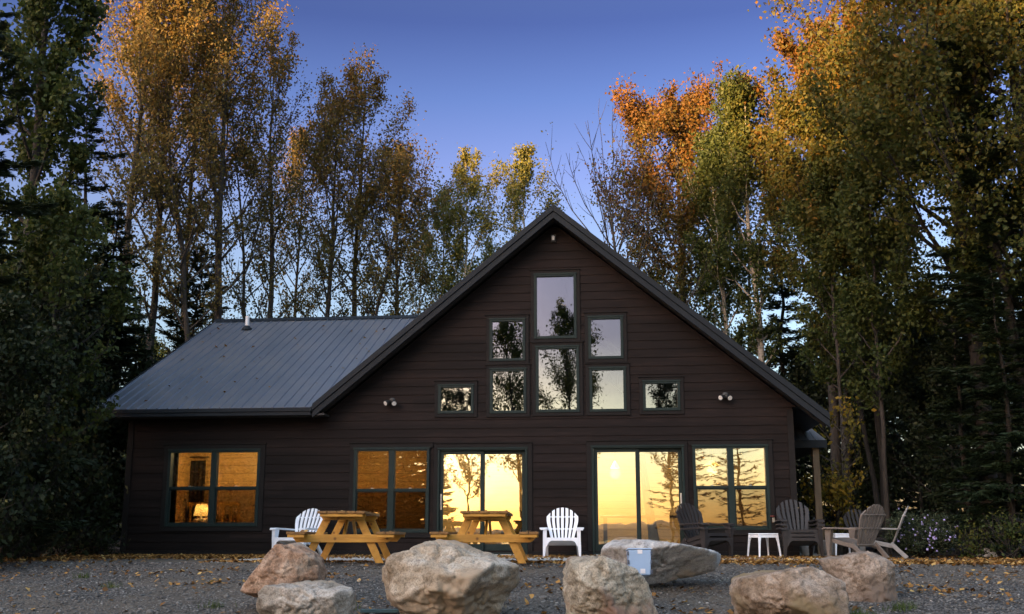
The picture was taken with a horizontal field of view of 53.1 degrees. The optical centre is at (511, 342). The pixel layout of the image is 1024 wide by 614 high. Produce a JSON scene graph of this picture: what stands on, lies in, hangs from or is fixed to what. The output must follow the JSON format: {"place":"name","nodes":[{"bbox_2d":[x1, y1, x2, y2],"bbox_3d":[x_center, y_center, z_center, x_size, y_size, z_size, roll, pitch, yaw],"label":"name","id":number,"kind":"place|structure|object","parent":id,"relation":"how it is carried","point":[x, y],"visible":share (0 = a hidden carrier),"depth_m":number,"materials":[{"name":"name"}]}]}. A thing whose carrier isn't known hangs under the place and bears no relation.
{"place":"outdoors","nodes":[
{"label":"outdoors","id":0,"kind":"place"},
{"bbox_2d":[0,517,1023,613],"bbox_3d":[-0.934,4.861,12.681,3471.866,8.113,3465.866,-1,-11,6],"label":"ground","id":1,"kind":"structure","parent":0,"point":[189,607],"depth_m":13.22,"materials":[{"name":"grey gravel"}]},
{"bbox_2d":[0,459,47,562],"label":"bush","id":2,"kind":"object","parent":1,"relation":"on","point":[23,524],"visible":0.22,"depth_m":16.33,"materials":[{"name":"green plant"}]},
{"bbox_2d":[0,431,62,561],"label":"bush","id":3,"kind":"object","parent":1,"relation":"on","point":[4,451],"visible":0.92,"depth_m":15.64,"materials":[{"name":"green plant"}]},
{"bbox_2d":[0,435,81,559],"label":"bush","id":4,"kind":"object","parent":1,"relation":"on","point":[61,464],"visible":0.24,"depth_m":17.61,"materials":[{"name":"green plant"}]},
{"bbox_2d":[0,310,81,512],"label":"understorey tree","id":5,"kind":"object","parent":1,"relation":"on","point":[64,412],"visible":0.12,"depth_m":18.53,"materials":[{"name":"green plant"}]},
{"bbox_2d":[3,428,78,556],"bbox_3d":[-8.930,2.784,18.636,1.859,2.557,2.437,8,-13,-36],"label":"bush","id":6,"kind":"object","parent":1,"relation":"on","point":[42,542],"visible":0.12,"depth_m":18.74,"materials":[{"name":"green plant"}]},
{"bbox_2d":[0,287,89,534],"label":"understorey tree","id":7,"kind":"object","parent":1,"relation":"on","point":[13,347],"visible":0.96,"depth_m":16.03,"materials":[{"name":"green plant"}]},
{"bbox_2d":[0,12,95,542],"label":"hemlock tree","id":8,"kind":"object","parent":1,"relation":"on","point":[15,207],"visible":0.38,"depth_m":18.35,"materials":[{"name":"green plant"}]},
{"bbox_2d":[16,456,91,556],"bbox_3d":[-8.991,3.172,19.548,1.994,2.092,1.521,1,-11,-3],"label":"bush","id":9,"kind":"object","parent":1,"relation":"on","point":[58,517],"visible":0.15,"depth_m":19.36,"materials":[{"name":"green plant"}]},
{"bbox_2d":[0,0,113,541],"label":"dark hardwood tree","id":10,"kind":"object","parent":1,"relation":"on","point":[40,138],"visible":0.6,"depth_m":22.24,"materials":[{"name":"green plant"}]},
{"bbox_2d":[2,251,115,453],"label":"understorey tree","id":11,"kind":"object","parent":1,"relation":"on","point":[70,335],"visible":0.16,"depth_m":20.95,"materials":[{"name":"green plant"}]},
{"bbox_2d":[0,247,126,445],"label":"understorey tree","id":12,"kind":"object","parent":1,"relation":"on","point":[95,271],"visible":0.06,"depth_m":25.92,"materials":[{"name":"green plant"}]},
{"bbox_2d":[20,300,118,554],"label":"spruce tree","id":13,"kind":"object","parent":1,"relation":"on","point":[73,424],"visible":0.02,"depth_m":22.19,"materials":[{"name":"green plant"}]},
{"bbox_2d":[0,172,144,557],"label":"yellow green tree","id":14,"kind":"object","parent":1,"relation":"on","point":[72,255],"visible":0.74,"depth_m":19.64,"materials":[{"name":"green plant"}]},
{"bbox_2d":[36,345,121,553],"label":"understorey tree","id":15,"kind":"object","parent":1,"relation":"on","point":[98,391],"visible":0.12,"depth_m":23.89,"materials":[{"name":"green plant"}]},
{"bbox_2d":[42,441,127,555],"bbox_3d":[-8.960,3.159,20.333,1.775,2.441,2.326,-6,-12,29],"label":"bush","id":16,"kind":"object","parent":1,"relation":"on","point":[81,474],"visible":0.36,"depth_m":20.49,"materials":[{"name":"green plant"}]},
{"bbox_2d":[42,83,147,540],"bbox_3d":[-11.124,-0.890,25.632,4.643,12.340,4.407,-1,-11,6],"label":"hemlock tree","id":17,"kind":"object","parent":1,"relation":"on","point":[82,182],"visible":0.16,"depth_m":26.69,"materials":[{"name":"green plant"}]},
{"bbox_2d":[56,197,153,551],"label":"spruce tree","id":18,"kind":"object","parent":1,"relation":"on","point":[124,344],"visible":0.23,"depth_m":26.98,"materials":[{"name":"green plant"}]},
{"bbox_2d":[72,373,139,528],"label":"understorey tree","id":19,"kind":"object","parent":1,"relation":"on","point":[125,425],"visible":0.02,"depth_m":27.04,"materials":[{"name":"green plant"}]},
{"bbox_2d":[85,524,130,554],"bbox_3d":[-8.333,4.065,20.851,1.034,0.841,0.861,-1,-11,6],"label":"plant","id":20,"kind":"object","parent":1,"relation":"on","point":[99,544],"visible":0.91,"depth_m":20.80,"materials":[{"name":"green plant"}]},
{"bbox_2d":[49,304,169,551],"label":"understorey tree","id":21,"kind":"object","parent":1,"relation":"on","point":[144,364],"visible":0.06,"depth_m":29.22,"materials":[{"name":"green plant"}]},
{"bbox_2d":[83,0,220,549],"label":"aspen tree","id":22,"kind":"object","parent":1,"relation":"on","point":[131,189],"visible":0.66,"depth_m":30.93,"materials":[{"name":"orange plant"}]},
{"bbox_2d":[103,0,251,362],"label":"aspen tree","id":23,"kind":"object","parent":1,"relation":"on","point":[153,307],"visible":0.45,"depth_m":31.62,"materials":[{"name":"orange plant"}]},
{"bbox_2d":[116,0,267,352],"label":"aspen tree","id":24,"kind":"object","parent":1,"relation":"on","point":[186,217],"visible":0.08,"depth_m":34.70,"materials":[{"name":"orange plant"}]},
{"bbox_2d":[156,244,232,360],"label":"pine tree","id":25,"kind":"object","parent":1,"relation":"on","point":[194,317],"visible":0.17,"depth_m":32.52,"materials":[{"name":"green plant"}]},
{"bbox_2d":[98,0,307,341],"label":"aspen tree","id":26,"kind":"object","parent":1,"relation":"on","point":[223,58],"visible":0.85,"depth_m":32.13,"materials":[{"name":"orange plant"}]},
{"bbox_2d":[202,11,329,318],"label":"aspen tree","id":27,"kind":"object","parent":1,"relation":"on","point":[270,276],"visible":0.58,"depth_m":34.94,"materials":[{"name":"brown plant"}]},
{"bbox_2d":[240,542,327,597],"bbox_3d":[-2.622,2.676,11.813,0.953,0.718,0.752,4,-12,-22],"label":"boulder","id":28,"kind":"object","parent":1,"relation":"on","point":[291,563],"visible":0.69,"depth_m":11.58,"materials":[{"name":"beige stone"}]},
{"bbox_2d":[259,120,333,317],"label":"aspen tree","id":29,"kind":"object","parent":1,"relation":"on","point":[298,270],"visible":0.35,"depth_m":39.57,"materials":[{"name":"brown plant"}]},
{"bbox_2d":[256,580,356,613],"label":"boulder","id":30,"kind":"object","parent":1,"relation":"on","point":[318,597],"visible":1,"depth_m":10.18,"materials":[{"name":"grey stone"}]},
{"bbox_2d":[274,57,389,316],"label":"aspen tree","id":31,"kind":"object","parent":1,"relation":"on","point":[331,124],"visible":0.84,"depth_m":36.18,"materials":[{"name":"brown plant"}]},
{"bbox_2d":[294,43,480,315],"bbox_3d":[-4.906,-1.990,36.140,6.977,18.434,4.442,-8,-13,35],"label":"aspen tree","id":32,"kind":"object","parent":1,"relation":"on","point":[397,188],"visible":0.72,"depth_m":36.30,"materials":[{"name":"orange plant"}]},
{"bbox_2d":[357,137,443,314],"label":"aspen tree","id":33,"kind":"object","parent":1,"relation":"on","point":[396,302],"visible":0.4,"depth_m":37.12,"materials":[{"name":"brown plant"}]},
{"bbox_2d":[382,205,440,314],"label":"birch tree","id":34,"kind":"object","parent":1,"relation":"on","point":[425,259],"visible":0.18,"depth_m":41.73,"materials":[{"name":"green plant"}]},
{"bbox_2d":[411,183,471,308],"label":"birch tree","id":35,"kind":"object","parent":1,"relation":"on","point":[434,291],"visible":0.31,"depth_m":38.47,"materials":[{"name":"green plant"}]},
{"bbox_2d":[382,539,519,613],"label":"boulder","id":36,"kind":"object","parent":1,"relation":"on","point":[439,576],"visible":1,"depth_m":10.29,"materials":[{"name":"stone"}]},
{"bbox_2d":[92,204,829,555],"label":"house","id":37,"kind":"structure","parent":1,"relation":"on","point":[486,384],"depth_m":21.68,"materials":[{"name":"brown wood"}]},
{"bbox_2d":[189,460,205,486],"bbox_3d":[-7.734,3.746,24.931,0.498,1.718,0.075,-1,-11,6],"label":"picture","id":38,"kind":"object","parent":37,"relation":"hanging from","point":[197,472],"visible":0.37,"depth_m":25.02},
{"bbox_2d":[159,443,266,530],"bbox_3d":[-6.348,3.086,21.774,2.270,1.842,0.152,-1,-11,6],"label":"window","id":39,"kind":"structure","parent":37,"relation":"in","point":[215,507],"depth_m":21.71,"materials":[{"name":"clear glass"}]},
{"bbox_2d":[348,442,432,537],"bbox_3d":[-2.538,3.078,21.381,1.789,1.972,0.152,-1,-11,6],"label":"window","id":40,"kind":"structure","parent":37,"relation":"in","point":[406,510],"depth_m":21.33,"materials":[{"name":"clear glass"}]},
{"bbox_2d":[434,380,477,416],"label":"window","id":41,"kind":"structure","parent":37,"relation":"in","point":[439,384],"depth_m":21.55,"materials":[{"name":"green wood"}]},
{"bbox_2d":[433,442,532,555],"bbox_3d":[-0.604,3.229,21.128,2.059,2.322,0.240,-1,-11,6],"label":"sliding door","id":42,"kind":"structure","parent":37,"relation":"in","point":[482,448],"depth_m":21.20,"materials":[{"name":"clear glass"}]},
{"bbox_2d":[485,314,529,363],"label":"window","id":43,"kind":"structure","parent":37,"relation":"in","point":[490,318],"depth_m":21.68,"materials":[{"name":"green wood"}]},
{"bbox_2d":[485,363,530,416],"bbox_3d":[-0.080,1.018,21.517,0.960,1.122,0.152,-1,-11,6],"label":"window","id":44,"kind":"structure","parent":37,"relation":"in","point":[524,367],"depth_m":21.47,"materials":[{"name":"green glass"}]},
{"bbox_2d":[501,510,521,543],"bbox_3d":[0.295,4.087,22.622,1.000,0.730,0.800,-1,-11,6],"label":"sofa","id":45,"kind":"object","parent":37,"relation":"on","point":[516,520],"visible":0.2,"depth_m":22.27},
{"bbox_2d":[529,268,579,341],"bbox_3d":[0.920,-0.770,21.751,1.090,1.582,0.152,-1,-11,6],"label":"window","id":46,"kind":"structure","parent":37,"relation":"in","point":[538,273],"depth_m":21.72,"materials":[{"name":"green wood"}]},
{"bbox_2d":[531,341,582,415],"bbox_3d":[0.955,0.767,21.457,1.100,1.572,0.152,-1,-11,6],"label":"window","id":47,"kind":"structure","parent":37,"relation":"in","point":[550,345],"depth_m":21.41,"materials":[{"name":"green wood"}]},
{"bbox_2d":[583,311,626,362],"bbox_3d":[1.970,-0.102,21.516,0.920,1.082,0.152,-1,-11,6],"label":"window","id":48,"kind":"structure","parent":37,"relation":"in","point":[606,315],"depth_m":21.47,"materials":[{"name":"green wood"}]},
{"bbox_2d":[585,362,629,415],"bbox_3d":[1.995,0.978,21.310,0.950,1.102,0.152,-1,-11,6],"label":"window","id":49,"kind":"structure","parent":37,"relation":"in","point":[612,366],"depth_m":21.27,"materials":[{"name":"green wood"}]},
{"bbox_2d":[586,439,688,554],"bbox_3d":[2.557,3.156,20.848,2.049,2.322,0.176,-1,-11,6],"label":"sliding door","id":50,"kind":"structure","parent":37,"relation":"in","point":[668,445],"depth_m":20.92,"materials":[{"name":"clear glass"}]},
{"bbox_2d":[638,376,683,413],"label":"window","id":51,"kind":"structure","parent":37,"relation":"in","point":[646,380],"depth_m":21.13,"materials":[{"name":"green wood"}]},
{"bbox_2d":[688,439,775,534],"bbox_3d":[4.447,2.922,20.689,1.689,1.922,0.152,-1,-11,6],"label":"window","id":52,"kind":"structure","parent":37,"relation":"in","point":[750,508],"depth_m":20.63,"materials":[{"name":"clear glass"}]},
{"bbox_2d":[423,145,509,301],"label":"birch tree","id":53,"kind":"object","parent":1,"relation":"on","point":[472,190],"visible":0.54,"depth_m":37.69,"materials":[{"name":"yellow plant"}]},
{"bbox_2d":[0,510,1023,613],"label":"fallen leaves","id":54,"kind":"object","parent":1,"relation":"on","point":[972,561],"visible":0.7,"depth_m":16.06,"materials":[{"name":"brown plant"}]},
{"bbox_2d":[485,141,564,255],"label":"birch tree","id":55,"kind":"object","parent":1,"relation":"on","point":[523,173],"visible":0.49,"depth_m":37.78,"materials":[{"name":"green plant"}]},
{"bbox_2d":[110,374,1023,526],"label":"wood","id":56,"kind":"object","parent":1,"relation":"on","point":[896,430],"visible":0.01,"depth_m":48.72,"materials":[{"name":"brown plant"}]},
{"bbox_2d":[562,555,658,613],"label":"boulder","id":57,"kind":"object","parent":1,"relation":"on","point":[592,584],"visible":1,"depth_m":10.09,"materials":[{"name":"stone"}]},
{"bbox_2d":[531,98,718,540],"bbox_3d":[2.901,-0.557,29.395,4.804,13.136,4.683,-9,-14,40],"label":"bare tree","id":58,"kind":"object","parent":1,"relation":"on","point":[651,522],"visible":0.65,"depth_m":29.29,"materials":[{"name":"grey plant"}]},
{"bbox_2d":[626,548,652,575],"bbox_3d":[1.427,2.471,11.491,0.278,0.296,0.152,0,-19,-2],"label":"storage box","id":59,"kind":"object","parent":1,"relation":"on","point":[639,560],"visible":0.95,"depth_m":11.44,"materials":[{"name":"blue plastic"}]},
{"bbox_2d":[601,539,720,584],"bbox_3d":[1.894,2.784,12.825,1.590,0.627,1.073,0,-11,0],"label":"boulder","id":60,"kind":"object","parent":1,"relation":"on","point":[672,561],"visible":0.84,"depth_m":12.61,"materials":[{"name":"stone"}]},
{"bbox_2d":[584,57,761,324],"bbox_3d":[5.623,-1.198,33.747,6.389,15.978,5.564,-1,-11,6],"label":"maple tree","id":61,"kind":"object","parent":1,"relation":"on","point":[672,119],"visible":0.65,"depth_m":33.85,"materials":[{"name":"orange plant"}]},
{"bbox_2d":[673,124,767,346],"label":"birch tree","id":62,"kind":"object","parent":1,"relation":"on","point":[724,300],"visible":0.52,"depth_m":31.57,"materials":[{"name":"green plant"}]},
{"bbox_2d":[692,63,795,364],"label":"birch tree","id":63,"kind":"object","parent":1,"relation":"on","point":[734,119],"visible":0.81,"depth_m":30.47,"materials":[{"name":"green plant"}]},
{"bbox_2d":[729,566,849,613],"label":"boulder","id":64,"kind":"object","parent":1,"relation":"on","point":[804,590],"visible":1,"depth_m":10.16,"materials":[{"name":"brown stone"}]},
{"bbox_2d":[746,222,877,546],"bbox_3d":[9.304,1.252,33.759,4.773,11.236,4.704,3,-11,-17],"label":"spruce tree","id":65,"kind":"object","parent":1,"relation":"on","point":[784,293],"visible":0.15,"depth_m":33.94,"materials":[{"name":"green plant"}]},
{"bbox_2d":[721,0,903,551],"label":"maple tree","id":66,"kind":"object","parent":1,"relation":"on","point":[788,51],"visible":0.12,"depth_m":29.74,"materials":[{"name":"orange plant"}]},
{"bbox_2d":[769,149,881,552],"bbox_3d":[8.040,0.023,25.778,2.945,10.623,2.598,5,-12,-24],"label":"aspen tree","id":67,"kind":"object","parent":1,"relation":"on","point":[811,275],"visible":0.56,"depth_m":26.03,"materials":[{"name":"green plant"}]},
{"bbox_2d":[778,338,872,525],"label":"understorey tree","id":68,"kind":"object","parent":1,"relation":"on","point":[821,401],"visible":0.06,"depth_m":33.14,"materials":[{"name":"green plant"}]},
{"bbox_2d":[797,458,868,554],"bbox_3d":[7.172,3.723,22.817,1.554,2.245,1.776,-1,-11,6],"label":"bush","id":69,"kind":"object","parent":1,"relation":"on","point":[838,491],"visible":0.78,"depth_m":22.81,"materials":[{"name":"green plant"}]},
{"bbox_2d":[813,387,875,554],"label":"sapling","id":70,"kind":"object","parent":1,"relation":"on","point":[849,412],"visible":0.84,"depth_m":23.65,"materials":[{"name":"green plant"}]},
{"bbox_2d":[778,315,914,526],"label":"understorey tree","id":71,"kind":"object","parent":1,"relation":"on","point":[800,384],"visible":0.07,"depth_m":30.23,"materials":[{"name":"green plant"}]},
{"bbox_2d":[746,8,948,552],"bbox_3d":[8.995,-2.001,27.115,5.694,15.097,4.709,-8,-13,35],"label":"maple tree","id":72,"kind":"object","parent":1,"relation":"on","point":[788,115],"visible":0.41,"depth_m":27.18,"materials":[{"name":"green plant"}]},
{"bbox_2d":[818,551,897,602],"bbox_3d":[4.087,2.810,12.101,0.888,0.676,0.746,-5,-12,26],"label":"boulder","id":73,"kind":"object","parent":1,"relation":"on","point":[867,576],"visible":0.8,"depth_m":11.79,"materials":[{"name":"brown stone"}]},
{"bbox_2d":[843,509,892,555],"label":"adirondack chair","id":74,"kind":"object","parent":1,"relation":"on","point":[852,517],"visible":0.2,"depth_m":21.63,"materials":[{"name":"grey wood"}]},
{"bbox_2d":[802,306,944,550],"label":"understorey tree","id":75,"kind":"object","parent":1,"relation":"on","point":[867,496],"visible":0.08,"depth_m":28.74,"materials":[{"name":"green plant"}]},
{"bbox_2d":[825,398,924,546],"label":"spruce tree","id":76,"kind":"object","parent":1,"relation":"on","point":[894,441],"visible":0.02,"depth_m":33.35,"materials":[{"name":"green plant"}]},
{"bbox_2d":[857,506,908,557],"bbox_3d":[7.071,3.620,19.482,0.964,0.990,0.850,-4,-11,20],"label":"adirondack chair","id":77,"kind":"object","parent":1,"relation":"on","point":[895,547],"visible":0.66,"depth_m":19.15,"materials":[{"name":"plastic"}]},
{"bbox_2d":[747,0,1023,555],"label":"maple tree","id":78,"kind":"object","parent":1,"relation":"on","point":[855,55],"visible":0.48,"depth_m":23.05,"materials":[{"name":"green plant"}]},
{"bbox_2d":[823,144,948,553],"bbox_3d":[8.765,-0.075,24.294,2.530,10.264,3.123,-1,-11,6],"label":"aspen tree","id":79,"kind":"object","parent":1,"relation":"on","point":[865,301],"visible":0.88,"depth_m":24.30,"materials":[{"name":"green plant"}]},
{"bbox_2d":[829,321,976,518],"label":"understorey tree","id":80,"kind":"object","parent":1,"relation":"on","point":[905,378],"visible":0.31,"depth_m":27.22,"materials":[{"name":"green plant"}]},
{"bbox_2d":[862,210,965,537],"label":"hemlock tree","id":81,"kind":"object","parent":1,"relation":"on","point":[911,503],"visible":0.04,"depth_m":31.08,"materials":[{"name":"green plant"}]},
{"bbox_2d":[880,507,964,557],"bbox_3d":[7.859,3.673,19.721,1.570,1.004,1.423,-1,-11,6],"label":"flowering shrub","id":82,"kind":"object","parent":1,"relation":"on","point":[921,537],"visible":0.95,"depth_m":19.42,"materials":[{"name":"green plant"}]},
{"bbox_2d":[824,0,1023,384],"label":"maple tree","id":83,"kind":"object","parent":1,"relation":"on","point":[922,60],"visible":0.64,"depth_m":21.07,"materials":[{"name":"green plant"}]},
{"bbox_2d":[879,337,1019,553],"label":"understorey tree","id":84,"kind":"object","parent":1,"relation":"on","point":[921,366],"visible":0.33,"depth_m":24.55,"materials":[{"name":"green plant"}]},
{"bbox_2d":[885,304,1023,520],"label":"understorey tree","id":85,"kind":"object","parent":1,"relation":"on","point":[918,401],"visible":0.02,"depth_m":27.36,"materials":[{"name":"green plant"}]},
{"bbox_2d":[906,305,1023,555],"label":"spruce tree","id":86,"kind":"object","parent":1,"relation":"on","point":[951,403],"visible":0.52,"depth_m":22.85,"materials":[{"name":"green plant"}]},
{"bbox_2d":[907,0,1023,541],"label":"hemlock tree","id":87,"kind":"object","parent":1,"relation":"on","point":[974,309],"visible":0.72,"depth_m":21.10,"materials":[{"name":"green plant"}]},
{"bbox_2d":[911,127,1023,534],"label":"hemlock tree","id":88,"kind":"object","parent":1,"relation":"on","point":[1002,475],"visible":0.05,"depth_m":26.81,"materials":[{"name":"green plant"}]},
{"bbox_2d":[951,519,998,558],"bbox_3d":[8.567,3.683,18.859,0.767,0.851,1.018,-1,-11,6],"label":"plant","id":89,"kind":"object","parent":1,"relation":"on","point":[972,547],"visible":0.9,"depth_m":18.82,"materials":[{"name":"green plant"}]},
{"bbox_2d":[943,270,1023,558],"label":"spruce tree","id":90,"kind":"object","parent":1,"relation":"on","point":[1016,391],"visible":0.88,"depth_m":19.82,"materials":[{"name":"green plant"}]},
{"bbox_2d":[970,506,1023,558],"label":"plant","id":91,"kind":"object","parent":1,"relation":"on","point":[1010,533],"visible":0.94,"depth_m":18.41,"materials":[{"name":"green plant"}]},
{"bbox_2d":[0,0,1023,509],"label":"sky","id":92,"kind":"structure","parent":0,"point":[489,76],"materials":[{"name":"blue"}]},
{"bbox_2d":[210,556,960,564],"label":"patio","id":93,"kind":"structure","parent":0,"point":[369,559],"depth_m":17.95,"materials":[{"name":"concrete"}]},
{"bbox_2d":[270,508,322,554],"bbox_3d":[-4.267,3.834,20.614,0.850,0.990,0.964,-4,-11,19],"label":"adirondack chair","id":94,"kind":"object","parent":93,"relation":"on","point":[281,540],"visible":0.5,"depth_m":20.83,"materials":[{"name":"white plastic"}]},
{"bbox_2d":[286,511,405,562],"bbox_3d":[-2.598,3.128,16.428,1.616,0.774,2.360,0,-11,-2],"label":"picnic table","id":95,"kind":"object","parent":93,"relation":"on","point":[360,518],"visible":0.95,"depth_m":15.54,"materials":[{"name":"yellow wood"}]},
{"bbox_2d":[430,511,538,562],"bbox_3d":[-0.379,3.110,16.330,1.616,0.774,2.360,0,-11,2],"label":"picnic table","id":96,"kind":"object","parent":93,"relation":"on","point":[509,535],"visible":0.95,"depth_m":15.42,"materials":[{"name":"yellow wood"}]},
{"bbox_2d":[540,508,583,556],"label":"adirondack chair","id":97,"kind":"object","parent":93,"relation":"on","point":[561,541],"visible":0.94,"depth_m":20.23,"materials":[{"name":"white plastic"}]},
{"bbox_2d":[676,507,735,556],"bbox_3d":[3.669,3.663,19.709,0.850,0.990,0.964,7,-13,-32],"label":"adirondack chair","id":98,"kind":"object","parent":93,"relation":"on","point":[705,541],"visible":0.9,"depth_m":19.48,"materials":[{"name":"brown plastic"}]},
{"bbox_2d":[675,503,734,551],"bbox_3d":[3.661,3.584,19.745,0.850,0.990,0.964,7,-13,-32],"label":"adirondack chair","id":99,"kind":"object","parent":98,"relation":"on","point":[704,525],"visible":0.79,"depth_m":19.88,"materials":[{"name":"brown plastic"}]},
{"bbox_2d":[747,533,780,556],"bbox_3d":[4.825,3.896,19.633,0.475,0.455,0.475,3,-11,-16],"label":"side table","id":100,"kind":"object","parent":93,"relation":"on","point":[759,536],"visible":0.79,"depth_m":19.50,"materials":[{"name":"white plastic"}]},
{"bbox_2d":[776,507,823,557],"bbox_3d":[5.495,3.660,19.692,0.850,0.990,0.964,-1,-11,3],"label":"adirondack chair","id":101,"kind":"object","parent":93,"relation":"on","point":[811,542],"visible":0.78,"depth_m":19.25,"materials":[{"name":"grey plastic"}]},
{"bbox_2d":[776,503,824,553],"bbox_3d":[5.497,3.588,19.717,0.850,0.990,0.964,-1,-11,3],"label":"adirondack chair","id":102,"kind":"object","parent":101,"relation":"on","point":[801,535],"visible":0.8,"depth_m":19.33,"materials":[{"name":"grey plastic"}]},
{"bbox_2d":[775,499,824,547],"bbox_3d":[5.498,3.517,19.743,0.850,0.990,0.964,-1,-11,3],"label":"adirondack chair","id":103,"kind":"object","parent":102,"relation":"on","point":[798,530],"visible":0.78,"depth_m":20.03,"materials":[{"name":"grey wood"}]},
{"bbox_2d":[822,504,889,557],"bbox_3d":[6.308,3.468,18.675,0.850,0.990,0.964,6,-12,-31],"label":"adirondack chair","id":104,"kind":"object","parent":93,"relation":"on","point":[866,537],"visible":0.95,"depth_m":18.50,"materials":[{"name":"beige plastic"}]},
{"bbox_2d":[600,515,676,543],"bbox_3d":[3.022,4.314,23.218,2.000,0.745,0.900,-1,-11,6],"label":"dining table","id":105,"kind":"object","parent":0,"point":[604,517],"visible":0.48,"depth_m":22.91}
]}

